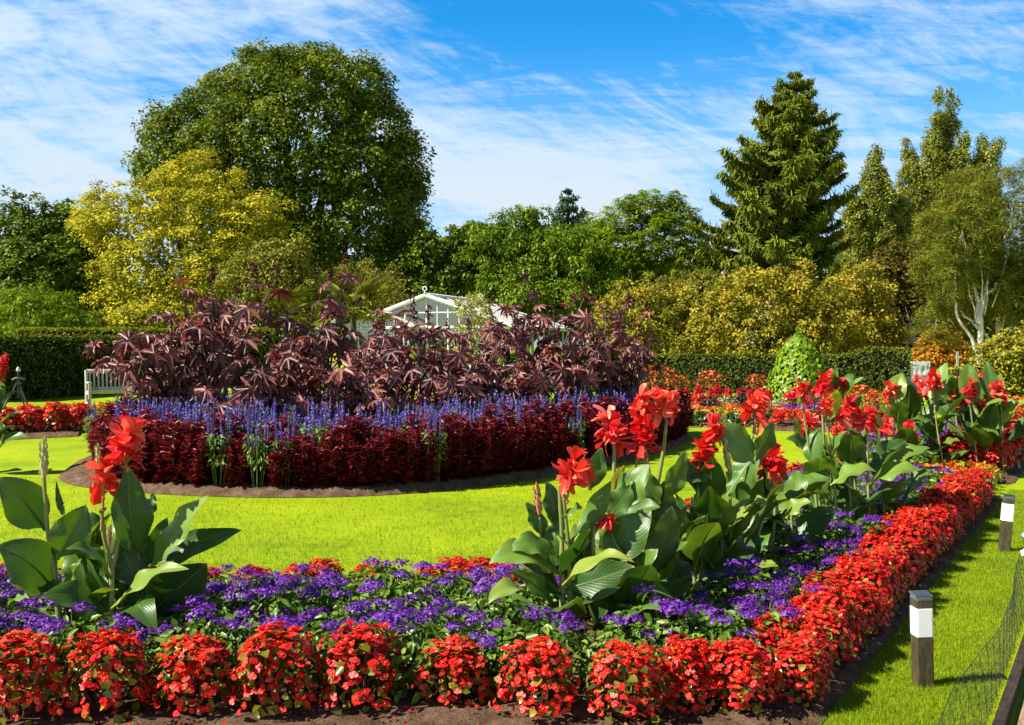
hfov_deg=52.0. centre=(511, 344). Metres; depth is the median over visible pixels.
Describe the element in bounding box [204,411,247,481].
maroon foliage plant
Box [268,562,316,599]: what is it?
heliotrope plant
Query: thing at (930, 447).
heliotrope plant
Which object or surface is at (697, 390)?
scarlet salvia
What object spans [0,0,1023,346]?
sky
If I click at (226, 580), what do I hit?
heliotrope plant
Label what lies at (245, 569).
heliotrope plant
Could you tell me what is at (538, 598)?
heliotrope plant
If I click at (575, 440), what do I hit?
maroon foliage plant
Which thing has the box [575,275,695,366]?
autumn bush
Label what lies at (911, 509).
begonia plant
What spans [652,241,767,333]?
tree
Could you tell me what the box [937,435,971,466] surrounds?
begonia plant
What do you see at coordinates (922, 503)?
begonia plant
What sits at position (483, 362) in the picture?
castor plant
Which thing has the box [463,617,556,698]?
heliotrope plant
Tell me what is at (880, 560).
begonia plant
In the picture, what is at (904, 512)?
begonia plant
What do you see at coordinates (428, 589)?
heliotrope plant
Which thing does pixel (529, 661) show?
begonia plant
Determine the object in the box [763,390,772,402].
scarlet salvia
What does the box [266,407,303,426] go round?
blue salvia
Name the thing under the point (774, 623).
begonia plant
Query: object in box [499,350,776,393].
hedge
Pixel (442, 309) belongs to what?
greenhouse
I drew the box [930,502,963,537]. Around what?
begonia plant
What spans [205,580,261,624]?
heliotrope plant
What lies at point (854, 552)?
begonia plant
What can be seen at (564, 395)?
blue salvia
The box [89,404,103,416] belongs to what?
lime bedding plant
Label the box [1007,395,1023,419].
red leaved shrub
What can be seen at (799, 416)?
red bedding plant
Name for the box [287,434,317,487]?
maroon foliage plant
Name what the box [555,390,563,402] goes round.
blue salvia
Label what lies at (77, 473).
soil bed
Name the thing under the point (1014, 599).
garden net
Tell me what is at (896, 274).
brown tree
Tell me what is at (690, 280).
autumn bush
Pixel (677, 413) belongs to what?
maroon foliage plant
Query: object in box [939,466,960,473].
lime bedding plant
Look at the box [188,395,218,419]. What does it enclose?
blue salvia
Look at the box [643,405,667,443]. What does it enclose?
maroon foliage plant
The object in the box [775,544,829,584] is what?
heliotrope plant
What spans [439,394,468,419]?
blue salvia
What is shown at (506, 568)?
heliotrope plant
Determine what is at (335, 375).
castor plant
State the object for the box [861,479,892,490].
heliotrope plant
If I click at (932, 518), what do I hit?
begonia plant
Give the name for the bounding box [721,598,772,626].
heliotrope plant
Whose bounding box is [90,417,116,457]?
maroon foliage plant
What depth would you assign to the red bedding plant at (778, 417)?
19.97 m
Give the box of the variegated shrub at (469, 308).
[444,291,497,367]
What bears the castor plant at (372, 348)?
on the soil bed at (77, 473)
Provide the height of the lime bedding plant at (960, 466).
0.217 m
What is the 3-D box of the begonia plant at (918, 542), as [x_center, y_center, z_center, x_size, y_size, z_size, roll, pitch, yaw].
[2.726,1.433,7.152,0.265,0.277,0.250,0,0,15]
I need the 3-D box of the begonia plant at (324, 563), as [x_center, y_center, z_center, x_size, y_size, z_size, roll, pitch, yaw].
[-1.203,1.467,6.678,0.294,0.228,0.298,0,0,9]
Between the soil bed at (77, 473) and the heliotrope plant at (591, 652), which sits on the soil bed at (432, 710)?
the heliotrope plant at (591, 652)
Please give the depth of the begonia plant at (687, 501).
8.19 m
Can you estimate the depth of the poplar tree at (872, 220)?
70.70 m
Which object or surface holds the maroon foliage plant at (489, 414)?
on the soil bed at (77, 473)
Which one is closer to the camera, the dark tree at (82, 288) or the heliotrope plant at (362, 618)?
the heliotrope plant at (362, 618)
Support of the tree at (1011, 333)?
on the lawn at (20, 457)
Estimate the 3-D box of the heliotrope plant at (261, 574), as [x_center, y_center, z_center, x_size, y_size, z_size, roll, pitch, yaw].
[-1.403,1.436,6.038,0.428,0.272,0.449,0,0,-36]
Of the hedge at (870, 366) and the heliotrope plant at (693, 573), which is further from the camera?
the hedge at (870, 366)
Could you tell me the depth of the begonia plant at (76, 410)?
18.99 m
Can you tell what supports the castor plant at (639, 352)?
on the soil bed at (77, 473)
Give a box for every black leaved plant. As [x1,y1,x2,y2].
[699,396,721,413]
[730,394,747,405]
[736,386,753,400]
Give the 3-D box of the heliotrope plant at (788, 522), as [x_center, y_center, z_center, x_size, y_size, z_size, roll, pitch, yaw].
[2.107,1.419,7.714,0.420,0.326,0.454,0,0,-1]
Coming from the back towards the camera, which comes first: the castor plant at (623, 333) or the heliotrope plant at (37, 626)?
the castor plant at (623, 333)
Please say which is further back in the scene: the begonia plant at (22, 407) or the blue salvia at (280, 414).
the begonia plant at (22, 407)
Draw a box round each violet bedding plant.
[783,405,794,414]
[794,404,811,413]
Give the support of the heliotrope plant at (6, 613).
on the soil bed at (432, 710)
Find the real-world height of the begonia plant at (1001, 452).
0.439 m
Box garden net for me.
[938,551,1023,724]
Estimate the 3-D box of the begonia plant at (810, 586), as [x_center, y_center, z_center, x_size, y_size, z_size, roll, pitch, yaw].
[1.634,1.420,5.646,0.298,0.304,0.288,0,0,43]
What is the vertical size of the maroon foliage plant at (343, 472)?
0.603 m
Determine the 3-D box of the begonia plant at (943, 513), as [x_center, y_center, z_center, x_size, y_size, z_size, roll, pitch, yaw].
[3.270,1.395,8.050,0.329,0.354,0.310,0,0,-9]
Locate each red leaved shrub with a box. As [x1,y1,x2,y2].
[638,365,680,394]
[666,375,694,393]
[692,370,729,399]
[743,374,768,394]
[848,384,880,407]
[862,390,889,415]
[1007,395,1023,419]
[1012,398,1023,420]
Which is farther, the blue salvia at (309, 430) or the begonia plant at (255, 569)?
the blue salvia at (309, 430)
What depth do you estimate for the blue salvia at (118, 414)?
12.58 m
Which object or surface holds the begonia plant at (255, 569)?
in the soil bed at (432, 710)
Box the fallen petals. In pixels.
[6,695,804,724]
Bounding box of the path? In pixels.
[1017,702,1023,724]
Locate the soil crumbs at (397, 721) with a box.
[1,686,807,724]
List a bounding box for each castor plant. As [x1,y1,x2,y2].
[83,308,204,399]
[113,296,225,406]
[122,325,230,411]
[158,261,275,412]
[173,312,246,396]
[193,348,288,419]
[202,263,294,393]
[207,312,328,422]
[261,291,344,415]
[275,252,365,398]
[282,352,376,423]
[302,316,402,414]
[332,295,421,419]
[335,354,418,421]
[359,305,452,412]
[364,312,426,411]
[384,349,488,416]
[398,317,484,404]
[441,325,505,406]
[445,312,518,405]
[480,268,546,382]
[482,351,557,408]
[488,326,580,399]
[521,282,599,404]
[547,328,611,400]
[565,291,636,397]
[584,299,652,396]
[601,327,664,397]
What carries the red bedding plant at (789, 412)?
on the soil bed at (788, 427)
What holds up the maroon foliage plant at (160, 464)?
on the soil bed at (77, 473)
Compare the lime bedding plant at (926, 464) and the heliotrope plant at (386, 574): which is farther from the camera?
the lime bedding plant at (926, 464)
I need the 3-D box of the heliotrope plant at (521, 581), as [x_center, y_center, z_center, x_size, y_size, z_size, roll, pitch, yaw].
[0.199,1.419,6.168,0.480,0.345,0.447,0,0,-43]
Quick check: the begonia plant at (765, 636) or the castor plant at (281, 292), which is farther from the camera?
the castor plant at (281, 292)
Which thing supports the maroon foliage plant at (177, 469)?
on the soil bed at (77, 473)
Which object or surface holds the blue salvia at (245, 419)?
on the soil bed at (77, 473)
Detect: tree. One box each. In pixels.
[0,185,131,329]
[30,203,141,317]
[65,147,298,324]
[97,271,343,356]
[120,36,436,357]
[210,235,329,336]
[343,272,494,356]
[370,226,479,363]
[434,204,624,352]
[550,188,596,344]
[568,218,673,331]
[575,188,715,308]
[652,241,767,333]
[667,70,863,341]
[800,228,903,343]
[835,143,922,350]
[854,237,939,354]
[893,84,1007,322]
[904,158,1023,363]
[905,309,950,347]
[922,285,1022,357]
[954,255,1023,361]
[977,202,1023,364]
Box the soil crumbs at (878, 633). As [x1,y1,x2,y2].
[801,492,1001,715]
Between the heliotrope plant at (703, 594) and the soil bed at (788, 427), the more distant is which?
the soil bed at (788, 427)
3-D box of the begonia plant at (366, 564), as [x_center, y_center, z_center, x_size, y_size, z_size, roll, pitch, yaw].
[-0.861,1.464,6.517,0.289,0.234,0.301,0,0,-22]
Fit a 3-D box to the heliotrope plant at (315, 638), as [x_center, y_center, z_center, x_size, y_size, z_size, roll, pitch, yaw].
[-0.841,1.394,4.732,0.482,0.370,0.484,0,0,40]
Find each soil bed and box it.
[0,424,78,439]
[0,495,999,724]
[59,434,690,496]
[688,411,762,426]
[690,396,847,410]
[774,416,864,431]
[900,459,1023,483]
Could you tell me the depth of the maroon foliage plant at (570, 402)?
13.79 m
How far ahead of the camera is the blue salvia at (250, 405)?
13.05 m
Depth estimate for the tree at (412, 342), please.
94.67 m
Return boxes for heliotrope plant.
[0,563,45,623]
[0,573,32,623]
[0,588,24,625]
[0,588,82,638]
[0,597,48,637]
[0,601,41,634]
[0,610,76,675]
[0,616,18,637]
[0,616,72,693]
[19,567,64,618]
[22,600,118,646]
[28,600,133,698]
[48,602,117,646]
[86,620,185,692]
[88,600,188,681]
[99,600,182,626]
[144,601,263,699]
[146,606,221,659]
[154,593,259,667]
[167,583,265,653]
[202,615,305,700]
[203,581,232,622]
[205,564,256,596]
[205,578,232,605]
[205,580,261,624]
[217,577,318,650]
[219,565,292,611]
[233,569,301,613]
[233,608,321,673]
[252,584,327,623]
[264,573,342,633]
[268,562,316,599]
[274,609,375,699]
[290,580,379,618]
[298,601,372,673]
[303,570,377,615]
[304,606,361,638]
[314,567,379,611]
[314,607,423,698]
[328,589,418,624]
[339,608,423,669]
[342,556,431,607]
[353,568,440,619]
[358,572,417,603]
[359,605,473,703]
[390,604,474,672]
[397,584,466,631]
[402,562,474,602]
[410,595,496,664]
[411,568,493,618]
[438,610,509,677]
[448,573,518,635]
[449,563,526,617]
[450,580,537,652]
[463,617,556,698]
[469,572,534,630]
[485,605,596,696]
[512,564,558,606]
[512,576,592,634]
[522,575,566,606]
[565,595,593,622]
[570,612,663,692]
[598,583,709,683]
[609,624,692,688]
[631,598,735,687]
[664,600,735,638]
[672,572,702,600]
[678,568,749,609]
[684,604,780,690]
[688,579,765,628]
[689,589,748,635]
[704,555,794,609]
[713,595,806,672]
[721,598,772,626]
[727,580,794,617]
[730,567,781,602]
[737,555,791,590]
[759,545,800,580]
[762,563,837,604]
[764,577,830,607]
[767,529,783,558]
[769,524,826,554]
[769,559,825,594]
[770,532,832,570]
[774,521,828,546]
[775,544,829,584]
[784,510,801,522]
[789,498,826,520]
[798,535,842,560]
[801,556,839,577]
[803,548,863,571]
[810,524,860,558]
[812,519,847,537]
[816,520,864,539]
[819,508,866,538]
[822,537,864,567]
[826,535,868,555]
[850,525,874,544]
[855,514,898,533]
[856,472,872,482]
[856,475,872,485]
[857,480,881,492]
[860,489,881,508]
[860,514,883,531]
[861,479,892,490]
[869,435,884,443]
[869,448,908,462]
[876,500,894,516]
[879,491,920,515]
[894,483,923,501]
[907,450,940,465]
[909,453,940,463]
[913,464,941,477]
[914,481,944,490]
[918,444,939,459]
[919,476,940,490]
[926,467,955,482]
[929,465,955,478]
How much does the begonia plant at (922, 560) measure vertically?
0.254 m
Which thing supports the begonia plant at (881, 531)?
on the soil bed at (432, 710)
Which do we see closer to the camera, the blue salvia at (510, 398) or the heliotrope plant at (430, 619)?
the heliotrope plant at (430, 619)
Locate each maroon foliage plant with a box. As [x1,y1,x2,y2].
[85,419,102,455]
[87,415,116,457]
[87,429,107,459]
[88,416,112,460]
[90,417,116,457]
[95,421,118,470]
[97,405,136,419]
[99,416,136,471]
[104,400,130,422]
[105,426,122,477]
[106,395,138,407]
[115,436,146,476]
[122,408,164,444]
[127,391,144,404]
[129,419,164,483]
[138,407,178,475]
[149,431,174,483]
[161,418,199,482]
[175,425,201,452]
[178,427,219,485]
[184,419,218,479]
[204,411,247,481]
[218,437,249,486]
[221,427,259,481]
[245,428,271,482]
[258,414,298,480]
[263,434,292,486]
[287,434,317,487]
[289,432,319,482]
[303,430,333,486]
[318,415,364,480]
[327,434,358,486]
[343,415,382,482]
[352,438,381,486]
[368,424,404,486]
[385,426,422,479]
[388,423,424,483]
[405,411,439,477]
[407,429,442,481]
[424,417,452,440]
[426,422,456,481]
[435,411,475,447]
[438,417,482,482]
[463,417,494,477]
[471,416,501,469]
[476,424,506,475]
[479,402,518,439]
[490,417,524,474]
[497,404,535,448]
[506,423,534,471]
[519,424,537,469]
[521,397,554,455]
[532,428,550,468]
[534,418,568,465]
[537,410,558,423]
[546,418,572,463]
[550,403,577,429]
[552,400,578,435]
[564,399,593,434]
[565,425,579,460]
[573,396,608,422]
[575,419,599,458]
[582,405,606,453]
[585,395,607,413]
[590,419,610,456]
[593,398,621,418]
[604,425,620,455]
[608,396,628,417]
[615,406,631,450]
[622,416,637,448]
[623,400,639,448]
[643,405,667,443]
[648,412,658,445]
[656,409,672,441]
[658,420,669,441]
[668,417,678,440]
[672,411,681,439]
[676,402,681,437]
[677,389,690,435]
[677,397,691,436]
[678,398,689,434]
[678,398,694,424]
[681,392,693,427]
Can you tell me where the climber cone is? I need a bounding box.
[763,327,827,402]
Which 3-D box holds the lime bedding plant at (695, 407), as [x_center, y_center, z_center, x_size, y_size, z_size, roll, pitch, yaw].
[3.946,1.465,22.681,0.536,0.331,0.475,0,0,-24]
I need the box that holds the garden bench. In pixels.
[84,369,167,403]
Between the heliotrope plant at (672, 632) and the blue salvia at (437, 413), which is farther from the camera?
the blue salvia at (437, 413)
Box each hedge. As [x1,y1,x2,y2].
[0,332,309,401]
[12,324,276,376]
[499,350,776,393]
[819,344,913,394]
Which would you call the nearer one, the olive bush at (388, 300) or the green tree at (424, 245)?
the olive bush at (388, 300)
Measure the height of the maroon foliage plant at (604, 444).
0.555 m
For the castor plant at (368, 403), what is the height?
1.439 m
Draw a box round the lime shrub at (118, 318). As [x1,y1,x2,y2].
[89,293,209,330]
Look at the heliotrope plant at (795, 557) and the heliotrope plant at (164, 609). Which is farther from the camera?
the heliotrope plant at (795, 557)
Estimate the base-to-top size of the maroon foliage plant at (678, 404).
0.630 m
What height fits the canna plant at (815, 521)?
0.903 m
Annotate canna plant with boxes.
[0,352,25,447]
[0,415,240,638]
[488,445,712,646]
[591,383,705,619]
[639,389,810,594]
[688,443,835,558]
[786,372,942,533]
[804,366,862,428]
[863,362,1023,471]
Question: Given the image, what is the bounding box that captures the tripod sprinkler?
[5,367,27,405]
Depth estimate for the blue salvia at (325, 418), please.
11.98 m
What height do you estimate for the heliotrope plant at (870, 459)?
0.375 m
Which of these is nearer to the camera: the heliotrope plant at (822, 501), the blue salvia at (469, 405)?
the heliotrope plant at (822, 501)
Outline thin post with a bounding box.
[956,351,958,378]
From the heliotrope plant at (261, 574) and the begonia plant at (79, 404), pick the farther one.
the begonia plant at (79, 404)
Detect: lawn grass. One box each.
[0,475,693,604]
[819,488,1023,724]
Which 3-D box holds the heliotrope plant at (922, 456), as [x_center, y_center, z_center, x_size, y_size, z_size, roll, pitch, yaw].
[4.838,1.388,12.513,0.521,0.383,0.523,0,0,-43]
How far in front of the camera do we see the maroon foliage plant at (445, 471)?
11.65 m
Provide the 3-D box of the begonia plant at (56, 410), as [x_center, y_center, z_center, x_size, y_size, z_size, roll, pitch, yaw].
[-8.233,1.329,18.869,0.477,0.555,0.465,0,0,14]
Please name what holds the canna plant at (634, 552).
on the soil bed at (432, 710)
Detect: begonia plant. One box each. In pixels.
[0,406,20,432]
[0,562,8,580]
[0,628,68,724]
[6,409,26,431]
[13,404,38,429]
[15,409,39,432]
[21,405,47,430]
[39,401,64,427]
[40,403,69,431]
[45,403,71,429]
[47,625,152,724]
[66,401,92,429]
[66,406,89,431]
[148,631,235,716]
[205,566,228,598]
[229,564,273,587]
[229,621,326,717]
[275,562,319,592]
[309,557,344,585]
[312,620,407,714]
[353,560,388,584]
[410,634,491,708]
[411,563,449,588]
[434,556,468,587]
[457,556,497,582]
[484,562,515,579]
[489,636,580,719]
[585,638,676,724]
[650,633,731,713]
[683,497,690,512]
[694,635,781,717]
[743,625,792,685]
[747,612,800,664]
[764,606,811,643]
[766,643,832,706]
[778,629,831,692]
[782,612,836,677]
[786,461,803,472]
[786,591,825,609]
[790,601,827,618]
[796,579,836,597]
[805,571,845,586]
[807,585,863,657]
[807,606,859,667]
[822,567,855,584]
[831,554,859,569]
[831,557,855,571]
[836,580,878,634]
[838,599,869,650]
[844,559,895,624]
[845,549,868,559]
[850,549,902,607]
[855,530,892,550]
[858,583,891,629]
[863,546,908,609]
[868,527,898,536]
[873,541,915,600]
[880,510,913,527]
[884,533,922,581]
[887,525,909,536]
[890,505,922,521]
[897,510,918,521]
[897,517,942,563]
[897,554,917,590]
[901,533,931,570]
[905,543,927,575]
[908,527,938,563]
[909,508,947,555]
[911,501,935,506]
[913,504,927,509]
[914,495,941,505]
[919,485,948,497]
[919,503,955,545]
[923,487,951,497]
[923,521,950,554]
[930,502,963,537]
[933,482,954,492]
[935,496,964,526]
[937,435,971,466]
[939,509,959,546]
[940,474,961,481]
[941,476,958,483]
[946,430,955,434]
[946,486,976,524]
[948,495,968,527]
[952,470,971,478]
[952,474,983,513]
[953,509,965,538]
[954,480,984,513]
[955,439,982,467]
[957,494,978,519]
[966,469,993,502]
[972,478,988,503]
[974,489,985,507]
[975,478,991,503]
[979,441,1009,473]
[985,435,1015,469]
[998,429,1023,460]
[998,432,1023,467]
[999,426,1023,459]
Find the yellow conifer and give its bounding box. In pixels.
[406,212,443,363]
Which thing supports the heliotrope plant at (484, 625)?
on the soil bed at (432, 710)
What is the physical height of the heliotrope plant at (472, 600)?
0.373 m
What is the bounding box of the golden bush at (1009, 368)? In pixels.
[948,320,1023,400]
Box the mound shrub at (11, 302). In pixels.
[0,281,108,339]
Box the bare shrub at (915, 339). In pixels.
[900,307,936,357]
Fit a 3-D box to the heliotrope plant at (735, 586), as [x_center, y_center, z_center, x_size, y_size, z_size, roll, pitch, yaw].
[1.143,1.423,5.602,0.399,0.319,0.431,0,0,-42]
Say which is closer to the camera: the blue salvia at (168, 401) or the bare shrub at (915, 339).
the blue salvia at (168, 401)
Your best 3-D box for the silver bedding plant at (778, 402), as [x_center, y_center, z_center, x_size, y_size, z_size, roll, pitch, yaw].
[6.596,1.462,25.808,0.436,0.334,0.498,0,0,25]
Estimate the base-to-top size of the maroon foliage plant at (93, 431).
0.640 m
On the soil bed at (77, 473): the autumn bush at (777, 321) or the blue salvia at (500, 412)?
the blue salvia at (500, 412)
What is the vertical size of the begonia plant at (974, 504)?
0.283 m
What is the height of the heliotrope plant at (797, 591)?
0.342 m
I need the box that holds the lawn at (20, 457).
[0,347,1023,724]
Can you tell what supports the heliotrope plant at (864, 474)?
on the soil bed at (432, 710)
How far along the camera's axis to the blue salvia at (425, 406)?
12.63 m
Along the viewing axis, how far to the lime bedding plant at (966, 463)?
12.47 m
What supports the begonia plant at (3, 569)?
on the soil bed at (432, 710)
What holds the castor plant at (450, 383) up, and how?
on the soil bed at (77, 473)
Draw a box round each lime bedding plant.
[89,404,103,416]
[96,401,107,411]
[688,405,704,413]
[697,408,714,418]
[708,406,727,418]
[714,406,734,416]
[722,408,741,419]
[723,402,739,411]
[920,463,942,471]
[923,462,944,465]
[928,459,950,467]
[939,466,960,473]
[948,464,968,469]
[949,459,976,468]
[969,463,1003,481]
[974,467,998,485]
[978,461,1001,477]
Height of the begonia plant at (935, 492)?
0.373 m
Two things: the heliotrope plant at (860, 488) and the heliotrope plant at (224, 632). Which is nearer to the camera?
the heliotrope plant at (224, 632)
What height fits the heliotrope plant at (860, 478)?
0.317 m
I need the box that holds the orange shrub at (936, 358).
[910,324,974,376]
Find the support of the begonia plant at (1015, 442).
on the soil bed at (1013, 474)
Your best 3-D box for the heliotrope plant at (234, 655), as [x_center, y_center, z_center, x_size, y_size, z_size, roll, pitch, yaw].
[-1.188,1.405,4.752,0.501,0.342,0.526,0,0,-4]
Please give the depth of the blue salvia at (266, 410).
12.81 m
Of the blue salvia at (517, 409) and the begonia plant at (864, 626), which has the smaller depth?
the begonia plant at (864, 626)
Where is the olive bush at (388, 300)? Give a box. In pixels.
[307,255,411,357]
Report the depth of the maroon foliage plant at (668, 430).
16.35 m
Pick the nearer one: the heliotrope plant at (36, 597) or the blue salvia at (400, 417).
the heliotrope plant at (36, 597)
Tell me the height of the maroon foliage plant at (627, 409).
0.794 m
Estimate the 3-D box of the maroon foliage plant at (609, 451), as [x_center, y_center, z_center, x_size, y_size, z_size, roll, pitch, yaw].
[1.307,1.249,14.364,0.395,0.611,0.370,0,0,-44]
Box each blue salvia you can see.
[83,399,100,454]
[113,395,146,417]
[113,408,139,421]
[115,401,144,413]
[120,398,142,412]
[134,394,161,409]
[145,402,167,429]
[147,407,180,431]
[149,403,178,417]
[151,397,165,417]
[154,397,173,413]
[165,401,200,431]
[171,401,198,417]
[177,409,210,434]
[179,406,204,424]
[182,400,210,425]
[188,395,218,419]
[192,411,225,423]
[203,409,234,485]
[209,405,229,423]
[209,409,244,427]
[220,395,253,415]
[223,404,262,445]
[230,403,243,422]
[232,400,264,426]
[242,408,269,486]
[246,415,275,457]
[249,398,287,433]
[249,408,275,434]
[253,405,275,420]
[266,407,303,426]
[268,418,297,486]
[273,413,300,432]
[275,399,291,419]
[279,413,300,439]
[283,409,320,451]
[293,404,319,440]
[301,396,333,460]
[305,412,330,470]
[308,400,347,477]
[324,403,364,430]
[334,403,361,424]
[359,416,388,458]
[368,411,393,430]
[372,400,403,429]
[374,410,402,438]
[381,404,408,423]
[387,409,420,430]
[397,415,427,439]
[402,402,428,430]
[404,408,423,422]
[409,404,447,441]
[420,402,447,420]
[421,406,448,482]
[423,400,445,417]
[432,397,460,414]
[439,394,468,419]
[440,401,471,427]
[446,402,464,413]
[450,409,472,424]
[458,400,484,421]
[462,405,482,423]
[463,396,486,415]
[470,398,480,414]
[475,392,503,408]
[478,396,515,418]
[479,408,504,421]
[483,394,504,405]
[492,393,523,419]
[501,395,528,414]
[503,401,531,425]
[531,395,545,408]
[542,395,566,411]
[548,391,570,405]
[553,391,575,404]
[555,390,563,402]
[558,393,583,413]
[565,405,585,461]
[574,387,593,405]
[601,388,615,399]
[604,390,623,398]
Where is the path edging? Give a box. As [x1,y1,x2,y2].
[992,634,1023,724]
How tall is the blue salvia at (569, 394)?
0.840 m
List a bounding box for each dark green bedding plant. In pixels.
[692,409,710,426]
[721,411,741,423]
[747,411,769,426]
[766,406,780,423]
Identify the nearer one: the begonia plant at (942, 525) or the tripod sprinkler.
the begonia plant at (942, 525)
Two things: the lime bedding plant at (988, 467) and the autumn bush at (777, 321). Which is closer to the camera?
the lime bedding plant at (988, 467)
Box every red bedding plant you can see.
[691,393,707,404]
[769,412,784,425]
[772,408,786,423]
[779,408,796,425]
[793,408,805,422]
[796,413,809,421]
[811,410,828,426]
[878,412,889,426]
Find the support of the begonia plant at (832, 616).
on the soil bed at (432, 710)
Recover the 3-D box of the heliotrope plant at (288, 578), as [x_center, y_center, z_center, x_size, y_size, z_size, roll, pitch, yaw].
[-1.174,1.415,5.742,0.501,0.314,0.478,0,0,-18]
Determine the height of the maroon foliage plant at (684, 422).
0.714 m
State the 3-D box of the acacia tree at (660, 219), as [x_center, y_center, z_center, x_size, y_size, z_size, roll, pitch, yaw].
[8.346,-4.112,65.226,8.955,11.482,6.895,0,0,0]
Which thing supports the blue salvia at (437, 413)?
on the soil bed at (77, 473)
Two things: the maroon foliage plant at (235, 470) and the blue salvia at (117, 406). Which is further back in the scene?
the blue salvia at (117, 406)
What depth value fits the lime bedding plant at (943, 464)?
12.37 m
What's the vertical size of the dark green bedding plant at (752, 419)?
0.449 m
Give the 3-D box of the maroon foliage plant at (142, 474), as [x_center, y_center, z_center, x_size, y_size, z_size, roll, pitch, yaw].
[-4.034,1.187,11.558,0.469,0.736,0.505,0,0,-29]
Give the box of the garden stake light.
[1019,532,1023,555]
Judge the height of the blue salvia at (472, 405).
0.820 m
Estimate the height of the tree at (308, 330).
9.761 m
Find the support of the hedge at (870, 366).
on the lawn at (20, 457)
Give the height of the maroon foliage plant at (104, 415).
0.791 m
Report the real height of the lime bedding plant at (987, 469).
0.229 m
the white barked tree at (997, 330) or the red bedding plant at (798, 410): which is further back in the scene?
the white barked tree at (997, 330)
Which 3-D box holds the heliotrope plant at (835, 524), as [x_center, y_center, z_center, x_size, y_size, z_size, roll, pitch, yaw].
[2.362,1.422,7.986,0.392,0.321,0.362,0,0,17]
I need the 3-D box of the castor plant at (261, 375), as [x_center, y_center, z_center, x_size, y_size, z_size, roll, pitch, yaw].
[-3.229,0.560,13.696,1.302,1.989,1.286,0,0,37]
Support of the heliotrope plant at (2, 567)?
on the soil bed at (432, 710)
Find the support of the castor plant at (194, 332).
on the soil bed at (77, 473)
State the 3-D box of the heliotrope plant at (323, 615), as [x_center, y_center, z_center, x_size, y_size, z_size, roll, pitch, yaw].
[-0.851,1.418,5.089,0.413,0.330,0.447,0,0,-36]
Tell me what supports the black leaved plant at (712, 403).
on the soil bed at (697, 425)
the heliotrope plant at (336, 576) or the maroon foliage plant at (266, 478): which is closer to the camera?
the heliotrope plant at (336, 576)
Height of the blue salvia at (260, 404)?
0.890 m
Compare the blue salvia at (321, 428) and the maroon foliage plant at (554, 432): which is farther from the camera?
the maroon foliage plant at (554, 432)
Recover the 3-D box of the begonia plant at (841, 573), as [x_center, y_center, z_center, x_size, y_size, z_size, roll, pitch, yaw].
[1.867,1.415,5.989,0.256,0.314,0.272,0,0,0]
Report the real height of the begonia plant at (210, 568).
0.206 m
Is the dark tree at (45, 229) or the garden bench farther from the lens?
the dark tree at (45, 229)
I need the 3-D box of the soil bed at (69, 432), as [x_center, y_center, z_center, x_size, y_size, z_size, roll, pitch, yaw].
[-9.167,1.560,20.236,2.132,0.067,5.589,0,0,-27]
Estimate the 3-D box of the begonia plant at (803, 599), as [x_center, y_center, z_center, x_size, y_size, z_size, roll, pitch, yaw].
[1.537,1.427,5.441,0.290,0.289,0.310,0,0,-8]
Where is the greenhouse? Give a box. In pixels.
[342,286,572,381]
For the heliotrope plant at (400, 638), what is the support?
on the soil bed at (432, 710)
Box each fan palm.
[251,284,321,385]
[312,276,393,359]
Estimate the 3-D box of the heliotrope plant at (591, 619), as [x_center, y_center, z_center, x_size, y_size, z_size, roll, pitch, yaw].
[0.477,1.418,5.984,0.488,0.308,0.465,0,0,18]
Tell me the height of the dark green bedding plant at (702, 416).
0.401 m
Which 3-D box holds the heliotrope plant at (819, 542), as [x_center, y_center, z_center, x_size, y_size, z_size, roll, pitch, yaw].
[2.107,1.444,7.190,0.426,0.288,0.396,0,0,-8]
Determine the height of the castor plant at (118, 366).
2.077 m
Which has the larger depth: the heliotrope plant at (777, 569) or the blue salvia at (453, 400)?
the blue salvia at (453, 400)
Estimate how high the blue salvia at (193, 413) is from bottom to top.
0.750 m
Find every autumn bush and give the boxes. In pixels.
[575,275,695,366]
[631,268,738,357]
[668,257,876,358]
[798,258,911,357]
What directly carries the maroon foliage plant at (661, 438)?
on the soil bed at (77, 473)
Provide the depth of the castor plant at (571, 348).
15.83 m
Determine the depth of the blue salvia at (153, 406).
13.42 m
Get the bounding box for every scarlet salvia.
[693,386,703,398]
[706,390,714,403]
[713,385,722,402]
[723,387,732,403]
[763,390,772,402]
[787,392,797,407]
[808,396,815,408]
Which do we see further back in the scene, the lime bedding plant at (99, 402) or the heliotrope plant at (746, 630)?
the lime bedding plant at (99, 402)
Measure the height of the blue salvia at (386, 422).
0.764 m
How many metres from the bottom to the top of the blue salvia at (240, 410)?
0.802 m
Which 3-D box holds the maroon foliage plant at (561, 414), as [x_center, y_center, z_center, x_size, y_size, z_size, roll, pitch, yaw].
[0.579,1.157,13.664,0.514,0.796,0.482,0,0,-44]
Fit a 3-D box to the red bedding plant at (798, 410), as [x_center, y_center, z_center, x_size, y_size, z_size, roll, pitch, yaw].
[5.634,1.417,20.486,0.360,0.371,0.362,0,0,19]
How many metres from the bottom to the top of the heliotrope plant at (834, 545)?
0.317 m
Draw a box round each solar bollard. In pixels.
[909,590,933,687]
[998,494,1015,550]
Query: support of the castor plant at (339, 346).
on the soil bed at (77, 473)
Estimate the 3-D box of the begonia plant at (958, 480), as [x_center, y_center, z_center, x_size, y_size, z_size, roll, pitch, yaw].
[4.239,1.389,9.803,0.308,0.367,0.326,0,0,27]
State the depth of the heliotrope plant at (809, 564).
6.49 m
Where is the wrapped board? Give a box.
[910,362,929,393]
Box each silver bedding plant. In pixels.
[717,396,728,404]
[773,398,788,405]
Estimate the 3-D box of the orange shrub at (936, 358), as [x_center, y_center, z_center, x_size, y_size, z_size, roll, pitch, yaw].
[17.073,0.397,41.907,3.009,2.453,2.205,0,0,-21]

